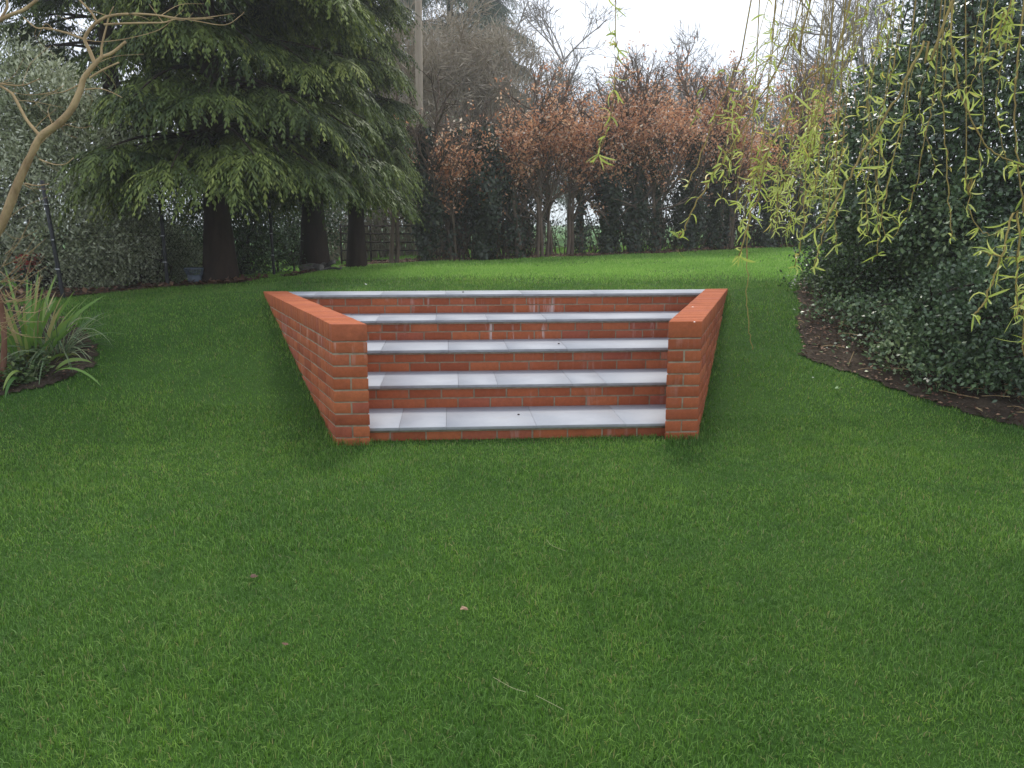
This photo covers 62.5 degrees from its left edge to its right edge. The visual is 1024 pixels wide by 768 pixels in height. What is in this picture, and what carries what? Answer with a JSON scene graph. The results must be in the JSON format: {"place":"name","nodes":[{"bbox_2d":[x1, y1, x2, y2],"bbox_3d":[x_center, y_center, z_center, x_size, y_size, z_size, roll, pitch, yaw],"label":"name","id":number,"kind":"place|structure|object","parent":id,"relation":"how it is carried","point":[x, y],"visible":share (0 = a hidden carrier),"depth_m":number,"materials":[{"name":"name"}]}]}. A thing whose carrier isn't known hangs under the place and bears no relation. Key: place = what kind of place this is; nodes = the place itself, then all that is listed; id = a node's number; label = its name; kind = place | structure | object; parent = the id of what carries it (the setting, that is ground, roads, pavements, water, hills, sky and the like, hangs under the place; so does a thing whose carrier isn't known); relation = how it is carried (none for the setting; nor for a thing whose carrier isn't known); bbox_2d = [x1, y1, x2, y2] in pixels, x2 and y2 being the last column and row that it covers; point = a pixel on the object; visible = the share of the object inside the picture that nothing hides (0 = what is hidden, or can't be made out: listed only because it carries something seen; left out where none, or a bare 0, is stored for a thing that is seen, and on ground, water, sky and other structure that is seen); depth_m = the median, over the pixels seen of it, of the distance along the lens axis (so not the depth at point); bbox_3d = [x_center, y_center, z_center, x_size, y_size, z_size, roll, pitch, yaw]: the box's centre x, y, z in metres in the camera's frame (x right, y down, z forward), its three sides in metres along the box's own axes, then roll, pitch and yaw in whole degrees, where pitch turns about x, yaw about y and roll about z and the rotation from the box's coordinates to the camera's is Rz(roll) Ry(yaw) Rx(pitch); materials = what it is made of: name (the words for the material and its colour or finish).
{"place":"outdoors","nodes":[
{"label":"outdoors","id":0,"kind":"place"},
{"bbox_2d":[62,219,905,226],"bbox_3d":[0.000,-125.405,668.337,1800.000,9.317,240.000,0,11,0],"label":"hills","id":1,"kind":"structure","parent":0,"point":[563,222],"depth_m":610.26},
{"bbox_2d":[2,237,1007,289],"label":"grass","id":2,"kind":"structure","parent":0,"point":[720,263],"depth_m":12.08,"materials":[{"name":"green plant"}]},
{"bbox_2d":[0,246,1023,767],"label":"lawn","id":3,"kind":"structure","parent":0,"point":[128,350],"depth_m":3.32,"materials":[{"name":"green plant"}]},
{"bbox_2d":[0,303,99,394],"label":"soil bed","id":4,"kind":"object","parent":3,"relation":"on","point":[58,376],"visible":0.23,"depth_m":6.21,"materials":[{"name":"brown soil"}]},
{"bbox_2d":[0,216,54,380],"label":"bare shrub","id":5,"kind":"object","parent":4,"relation":"on","point":[3,331],"visible":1,"depth_m":4.72,"materials":[{"name":"brown plant"}]},
{"bbox_2d":[0,331,55,388],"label":"ivy ground cover","id":6,"kind":"object","parent":4,"relation":"on","point":[32,364],"visible":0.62,"depth_m":6.01,"materials":[{"name":"green plant"}]},
{"bbox_2d":[0,353,102,397],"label":"strap leaved plant","id":7,"kind":"object","parent":4,"relation":"on","point":[11,379],"visible":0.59,"depth_m":6.00,"materials":[{"name":"green plant"}]},
{"bbox_2d":[0,269,104,364],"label":"strap leaved plant","id":8,"kind":"object","parent":4,"relation":"on","point":[33,323],"visible":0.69,"depth_m":6.21,"materials":[{"name":"green plant"}]},
{"bbox_2d":[0,288,126,383],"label":"sedge clump","id":9,"kind":"object","parent":4,"relation":"on","point":[68,347],"visible":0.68,"depth_m":6.27,"materials":[{"name":"green plant"}]},
{"bbox_2d":[0,190,202,282],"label":"laurel shrub","id":10,"kind":"object","parent":3,"relation":"on","point":[96,247],"visible":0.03,"depth_m":12.44,"materials":[{"name":"green plant"}]},
{"bbox_2d":[0,0,224,255],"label":"cedar tree","id":11,"kind":"object","parent":3,"relation":"on","point":[48,7],"visible":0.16,"depth_m":11.86,"materials":[{"name":"green plant"}]},
{"bbox_2d":[0,0,243,238],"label":"leaning tree","id":12,"kind":"object","parent":3,"relation":"on","point":[18,181],"visible":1,"depth_m":4.30,"materials":[{"name":"beige plant"}]},
{"bbox_2d":[277,254,294,270],"bbox_3d":[-3.348,-1.754,12.491,0.280,0.350,0.036,0,11,0],"label":"metal hoop","id":13,"kind":"object","parent":3,"relation":"on","point":[293,259],"visible":0.39,"depth_m":12.47,"materials":[{"name":"black metal"}]},
{"bbox_2d":[231,201,371,266],"bbox_3d":[-4.384,-3.461,17.096,2.629,2.266,2.676,8,13,37],"label":"conifer shrub","id":14,"kind":"object","parent":3,"relation":"on","point":[296,220],"visible":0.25,"depth_m":16.85,"materials":[{"name":"green plant"}]},
{"bbox_2d":[321,266,341,270],"bbox_3d":[-2.748,-1.748,12.826,0.372,0.084,0.133,1,11,5],"label":"log","id":15,"kind":"object","parent":3,"relation":"on","point":[336,268],"visible":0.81,"depth_m":12.83,"materials":[{"name":"grey wood"}]},
{"bbox_2d":[315,0,429,266],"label":"cedar tree","id":16,"kind":"object","parent":3,"relation":"on","point":[356,254],"visible":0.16,"depth_m":13.48,"materials":[{"name":"green plant"}]},
{"bbox_2d":[336,85,444,254],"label":"bare tree","id":17,"kind":"object","parent":3,"relation":"on","point":[394,96],"visible":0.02,"depth_m":18.43,"materials":[{"name":"brown plant"}]},
{"bbox_2d":[378,89,440,262],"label":"hedge tree","id":18,"kind":"object","parent":3,"relation":"on","point":[394,228],"visible":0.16,"depth_m":14.98,"materials":[{"name":"brown plant"}]},
{"bbox_2d":[324,99,508,260],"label":"undergrowth","id":19,"kind":"object","parent":3,"relation":"on","point":[380,246],"visible":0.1,"depth_m":18.27,"materials":[{"name":"green plant"}]},
{"bbox_2d":[415,0,422,126],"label":"wooden pole","id":20,"kind":"object","parent":3,"relation":"on","point":[418,55],"visible":0.46,"depth_m":18.43,"materials":[{"name":"wood"}]},
{"bbox_2d":[0,242,842,299],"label":"soil bed","id":21,"kind":"object","parent":3,"relation":"on","point":[78,293],"visible":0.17,"depth_m":9.37,"materials":[{"name":"brown plant"}]},
{"bbox_2d":[13,252,59,290],"bbox_3d":[-5.153,-1.202,9.276,0.355,0.537,0.787,3,11,17],"label":"red shrub","id":22,"kind":"object","parent":21,"relation":"on","point":[35,260],"visible":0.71,"depth_m":9.09,"materials":[{"name":"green plant"}]},
{"bbox_2d":[0,20,162,289],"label":"evergreen shrub","id":23,"kind":"object","parent":21,"relation":"on","point":[16,141],"visible":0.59,"depth_m":9.16,"materials":[{"name":"green plant"}]},
{"bbox_2d":[41,187,202,289],"bbox_3d":[-4.421,-1.770,10.044,1.425,1.614,2.317,7,13,35],"label":"evergreen shrub","id":24,"kind":"object","parent":21,"relation":"on","point":[157,230],"visible":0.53,"depth_m":9.75,"materials":[{"name":"green plant"}]},
{"bbox_2d":[0,180,275,300],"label":"wire fence","id":25,"kind":"object","parent":21,"relation":"on","point":[54,246],"visible":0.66,"depth_m":8.78,"materials":[{"name":"grey metal"}]},
{"bbox_2d":[184,267,203,281],"bbox_3d":[-3.641,-1.255,9.685,0.200,0.165,0.142,0,11,0],"label":"plastic basket","id":26,"kind":"object","parent":21,"relation":"on","point":[197,277],"visible":0.96,"depth_m":9.64,"materials":[{"name":"grey plastic"}]},
{"bbox_2d":[149,175,311,274],"bbox_3d":[-4.097,-2.369,11.941,2.442,1.911,1.842,0,11,0],"label":"laurel shrub","id":27,"kind":"object","parent":21,"relation":"on","point":[267,249],"visible":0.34,"depth_m":11.98,"materials":[{"name":"green plant"}]},
{"bbox_2d":[40,0,424,282],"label":"cedar tree","id":28,"kind":"object","parent":21,"relation":"on","point":[258,145],"visible":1,"depth_m":8.45,"materials":[{"name":"green plant"}]},
{"bbox_2d":[183,0,425,269],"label":"cedar tree","id":29,"kind":"object","parent":21,"relation":"on","point":[314,247],"visible":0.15,"depth_m":12.57,"materials":[{"name":"green plant"}]},
{"bbox_2d":[298,263,323,270],"bbox_3d":[-3.046,-1.775,12.836,0.410,0.124,0.194,1,11,7],"label":"log","id":30,"kind":"object","parent":21,"relation":"on","point":[314,265],"visible":0.59,"depth_m":12.79,"materials":[{"name":"wood"}]},
{"bbox_2d":[319,260,335,266],"bbox_3d":[-2.856,-1.830,12.916,0.350,0.146,0.174,1,11,7],"label":"log","id":31,"kind":"object","parent":30,"relation":"on","point":[329,263],"visible":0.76,"depth_m":12.88,"materials":[{"name":"grey wood"}]},
{"bbox_2d":[301,267,320,270],"bbox_3d":[-3.005,-1.725,12.680,0.321,0.079,0.141,2,11,11],"label":"log","id":32,"kind":"object","parent":21,"relation":"on","point":[312,268],"visible":0.7,"depth_m":12.67,"materials":[{"name":"wood"}]},
{"bbox_2d":[339,224,419,264],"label":"field gate","id":33,"kind":"structure","parent":21,"relation":"on","point":[369,233],"depth_m":16.36,"materials":[{"name":"metal"}]},
{"bbox_2d":[399,66,486,261],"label":"hedge tree","id":34,"kind":"object","parent":21,"relation":"on","point":[429,234],"visible":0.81,"depth_m":14.80,"materials":[{"name":"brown plant"}]},
{"bbox_2d":[406,108,509,260],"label":"hedge tree","id":35,"kind":"object","parent":21,"relation":"on","point":[453,186],"visible":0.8,"depth_m":14.82,"materials":[{"name":"brown plant"}]},
{"bbox_2d":[439,88,517,260],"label":"hedge tree","id":36,"kind":"object","parent":21,"relation":"on","point":[484,211],"visible":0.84,"depth_m":15.18,"materials":[{"name":"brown plant"}]},
{"bbox_2d":[408,110,575,260],"bbox_3d":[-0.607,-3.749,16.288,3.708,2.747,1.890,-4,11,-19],"label":"undergrowth","id":37,"kind":"object","parent":21,"relation":"on","point":[504,250],"visible":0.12,"depth_m":16.23,"materials":[{"name":"green plant"}]},
{"bbox_2d":[481,87,557,258],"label":"hedge tree","id":38,"kind":"object","parent":21,"relation":"on","point":[513,150],"visible":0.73,"depth_m":15.34,"materials":[{"name":"brown plant"}]},
{"bbox_2d":[498,76,596,256],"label":"hedge tree","id":39,"kind":"object","parent":21,"relation":"on","point":[549,233],"visible":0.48,"depth_m":15.97,"materials":[{"name":"brown plant"}]},
{"bbox_2d":[490,42,605,257],"bbox_3d":[0.517,-4.346,15.759,2.512,4.024,2.058,4,11,19],"label":"hedge tree","id":40,"kind":"object","parent":21,"relation":"on","point":[538,217],"visible":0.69,"depth_m":15.60,"materials":[{"name":"brown plant"}]},
{"bbox_2d":[518,202,600,255],"bbox_3d":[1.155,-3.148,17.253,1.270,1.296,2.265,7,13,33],"label":"undergrowth","id":41,"kind":"object","parent":21,"relation":"on","point":[565,240],"visible":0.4,"depth_m":17.06,"materials":[{"name":"plant"}]},
{"bbox_2d":[531,81,629,255],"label":"hedge tree","id":42,"kind":"object","parent":21,"relation":"on","point":[571,204],"visible":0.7,"depth_m":16.05,"materials":[{"name":"brown plant"}]},
{"bbox_2d":[550,62,629,254],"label":"hedge tree","id":43,"kind":"object","parent":21,"relation":"on","point":[580,231],"visible":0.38,"depth_m":16.42,"materials":[{"name":"brown plant"}]},
{"bbox_2d":[573,64,646,253],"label":"hedge tree","id":44,"kind":"object","parent":21,"relation":"on","point":[607,239],"visible":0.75,"depth_m":16.27,"materials":[{"name":"brown plant"}]},
{"bbox_2d":[581,58,690,253],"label":"hedge tree","id":45,"kind":"object","parent":21,"relation":"on","point":[635,225],"visible":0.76,"depth_m":16.40,"materials":[{"name":"brown plant"}]},
{"bbox_2d":[596,31,734,252],"bbox_3d":[2.739,-4.758,16.781,3.197,4.339,2.396,6,12,31],"label":"hedge tree","id":46,"kind":"object","parent":21,"relation":"on","point":[656,193],"visible":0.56,"depth_m":16.77,"materials":[{"name":"brown plant"}]},
{"bbox_2d":[651,37,771,250],"bbox_3d":[3.820,-4.836,16.967,1.999,4.410,2.664,-4,11,-21],"label":"hedge tree","id":47,"kind":"object","parent":21,"relation":"on","point":[691,228],"visible":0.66,"depth_m":17.10,"materials":[{"name":"brown plant"}]},
{"bbox_2d":[557,126,869,252],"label":"undergrowth","id":48,"kind":"object","parent":21,"relation":"on","point":[735,228],"visible":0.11,"depth_m":18.53,"materials":[{"name":"green plant"}]},
{"bbox_2d":[674,48,788,249],"bbox_3d":[4.465,-4.665,17.436,2.384,4.474,2.368,5,12,26],"label":"hedge tree","id":49,"kind":"object","parent":21,"relation":"on","point":[712,239],"visible":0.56,"depth_m":17.37,"materials":[{"name":"brown plant"}]},
{"bbox_2d":[693,50,788,248],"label":"hedge tree","id":50,"kind":"object","parent":21,"relation":"on","point":[729,228],"visible":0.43,"depth_m":17.30,"materials":[{"name":"brown plant"}]},
{"bbox_2d":[751,56,853,247],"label":"hedge tree","id":51,"kind":"object","parent":21,"relation":"on","point":[766,239],"visible":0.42,"depth_m":17.89,"materials":[{"name":"brown plant"}]},
{"bbox_2d":[773,49,867,245],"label":"hedge tree","id":52,"kind":"object","parent":21,"relation":"on","point":[797,225],"visible":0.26,"depth_m":18.40,"materials":[{"name":"brown plant"}]},
{"bbox_2d":[787,82,876,242],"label":"hedge tree","id":53,"kind":"object","parent":21,"relation":"on","point":[833,143],"visible":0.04,"depth_m":18.30,"materials":[{"name":"brown plant"}]},
{"bbox_2d":[364,0,499,155],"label":"bare tree","id":54,"kind":"object","parent":3,"relation":"on","point":[428,64],"visible":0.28,"depth_m":19.57,"materials":[{"name":"plant"}]},
{"bbox_2d":[386,6,520,142],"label":"bare tree","id":55,"kind":"object","parent":3,"relation":"on","point":[413,81],"visible":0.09,"depth_m":20.64,"materials":[{"name":"plant"}]},
{"bbox_2d":[403,0,543,250],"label":"bare tree","id":56,"kind":"object","parent":3,"relation":"on","point":[481,39],"visible":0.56,"depth_m":20.11,"materials":[{"name":"grey plant"}]},
{"bbox_2d":[263,289,727,445],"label":"garden steps","id":57,"kind":"structure","parent":3,"relation":"on","point":[422,365],"depth_m":6.10,"materials":[{"name":"red brick"}]},
{"bbox_2d":[443,11,576,248],"bbox_3d":[-0.260,-6.668,22.031,4.077,6.318,3.288,4,12,22],"label":"bare tree","id":58,"kind":"object","parent":3,"relation":"on","point":[529,50],"visible":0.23,"depth_m":21.63,"materials":[{"name":"plant"}]},
{"bbox_2d":[585,0,1023,356],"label":"weeping willow","id":59,"kind":"object","parent":3,"relation":"on","point":[809,137],"visible":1,"depth_m":3.18,"materials":[{"name":"green plant"}]},
{"bbox_2d":[794,268,1023,426],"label":"soil bed","id":60,"kind":"object","parent":3,"relation":"on","point":[982,403],"visible":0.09,"depth_m":6.41,"materials":[{"name":"brown soil"}]},
{"bbox_2d":[776,194,1007,314],"bbox_3d":[3.425,-1.127,7.914,1.592,1.288,2.418,-6,12,-29],"label":"ivy bush","id":61,"kind":"object","parent":60,"relation":"on","point":[844,277],"visible":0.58,"depth_m":7.65,"materials":[{"name":"green plant"}]},
{"bbox_2d":[785,0,1023,312],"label":"holly tree","id":62,"kind":"object","parent":60,"relation":"on","point":[993,187],"visible":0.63,"depth_m":7.14,"materials":[{"name":"green plant"}]},
{"bbox_2d":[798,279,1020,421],"bbox_3d":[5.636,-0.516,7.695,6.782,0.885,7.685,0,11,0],"label":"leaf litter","id":63,"kind":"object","parent":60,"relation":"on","point":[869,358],"visible":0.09,"depth_m":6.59,"materials":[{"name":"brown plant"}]},
{"bbox_2d":[798,312,1023,411],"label":"fine twigs","id":64,"kind":"object","parent":60,"relation":"on","point":[934,364],"visible":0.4,"depth_m":6.26,"materials":[{"name":"brown wood"}]},
{"bbox_2d":[799,273,1023,417],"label":"ivy ground cover","id":65,"kind":"object","parent":60,"relation":"on","point":[881,365],"visible":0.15,"depth_m":6.66,"materials":[{"name":"green plant"}]},
{"bbox_2d":[801,219,1023,402],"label":"ivy bush","id":66,"kind":"object","parent":60,"relation":"on","point":[935,326],"visible":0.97,"depth_m":6.19,"materials":[{"name":"green plant"}]},
{"bbox_2d":[939,389,978,398],"bbox_3d":[3.190,0.071,6.021,0.261,0.037,0.015,8,13,35],"label":"twig","id":67,"kind":"object","parent":60,"relation":"on","point":[960,394],"visible":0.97,"depth_m":6.03,"materials":[{"name":"brown wood"}]},
{"bbox_2d":[993,351,1022,370],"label":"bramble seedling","id":68,"kind":"object","parent":60,"relation":"on","point":[1009,361],"visible":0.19,"depth_m":6.18,"materials":[{"name":"green plant"}]},
{"bbox_2d":[0,0,1023,225],"label":"sky","id":69,"kind":"structure","parent":0,"point":[723,22],"materials":[{"name":"white"}]},
{"bbox_2d":[6,225,1023,265],"bbox_3d":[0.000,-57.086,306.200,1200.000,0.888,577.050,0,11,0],"label":"field","id":70,"kind":"structure","parent":0,"point":[561,243],"depth_m":42.22,"materials":[{"name":"green plant"}]},
{"bbox_2d":[336,0,577,212],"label":"fir tree","id":71,"kind":"object","parent":70,"relation":"on","point":[503,9],"visible":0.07,"depth_m":27.91,"materials":[{"name":"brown plant"}]},
{"bbox_2d":[456,0,630,243],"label":"bare tree","id":72,"kind":"object","parent":70,"relation":"on","point":[537,11],"visible":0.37,"depth_m":22.69,"materials":[{"name":"brown plant"}]},
{"bbox_2d":[505,44,644,246],"bbox_3d":[1.646,-6.681,23.636,4.183,5.602,3.444,3,11,15],"label":"bare tree","id":73,"kind":"object","parent":70,"relation":"on","point":[590,115],"visible":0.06,"depth_m":23.29,"materials":[{"name":"brown plant"}]},
{"bbox_2d":[559,78,671,202],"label":"bare tree","id":74,"kind":"object","parent":70,"relation":"on","point":[624,118],"visible":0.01,"depth_m":23.58,"materials":[{"name":"brown plant"}]},
{"bbox_2d":[583,42,706,239],"bbox_3d":[4.137,-7.029,24.699,4.497,5.794,3.748,0,11,0],"label":"bare tree","id":75,"kind":"object","parent":70,"relation":"on","point":[642,71],"visible":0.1,"depth_m":24.30,"materials":[{"name":"brown plant"}]},
{"bbox_2d":[636,17,741,216],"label":"bare tree","id":76,"kind":"object","parent":70,"relation":"on","point":[688,42],"visible":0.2,"depth_m":24.70,"materials":[{"name":"plant"}]},
{"bbox_2d":[679,41,792,238],"bbox_3d":[6.465,-7.131,24.924,3.555,5.828,3.487,8,13,35],"label":"bare tree","id":77,"kind":"object","parent":70,"relation":"on","point":[757,112],"visible":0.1,"depth_m":24.57,"materials":[{"name":"plant"}]},
{"bbox_2d":[750,51,855,232],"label":"bare tree","id":78,"kind":"object","parent":70,"relation":"on","point":[781,111],"visible":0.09,"depth_m":25.17,"materials":[{"name":"brown plant"}]},
{"bbox_2d":[765,0,924,237],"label":"bare tree","id":79,"kind":"object","parent":70,"relation":"on","point":[835,35],"visible":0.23,"depth_m":24.68,"materials":[{"name":"brown plant"}]},
{"bbox_2d":[754,0,950,205],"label":"bare tree","id":80,"kind":"object","parent":70,"relation":"on","point":[860,58],"visible":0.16,"depth_m":23.47,"materials":[{"name":"brown plant"}]}
]}

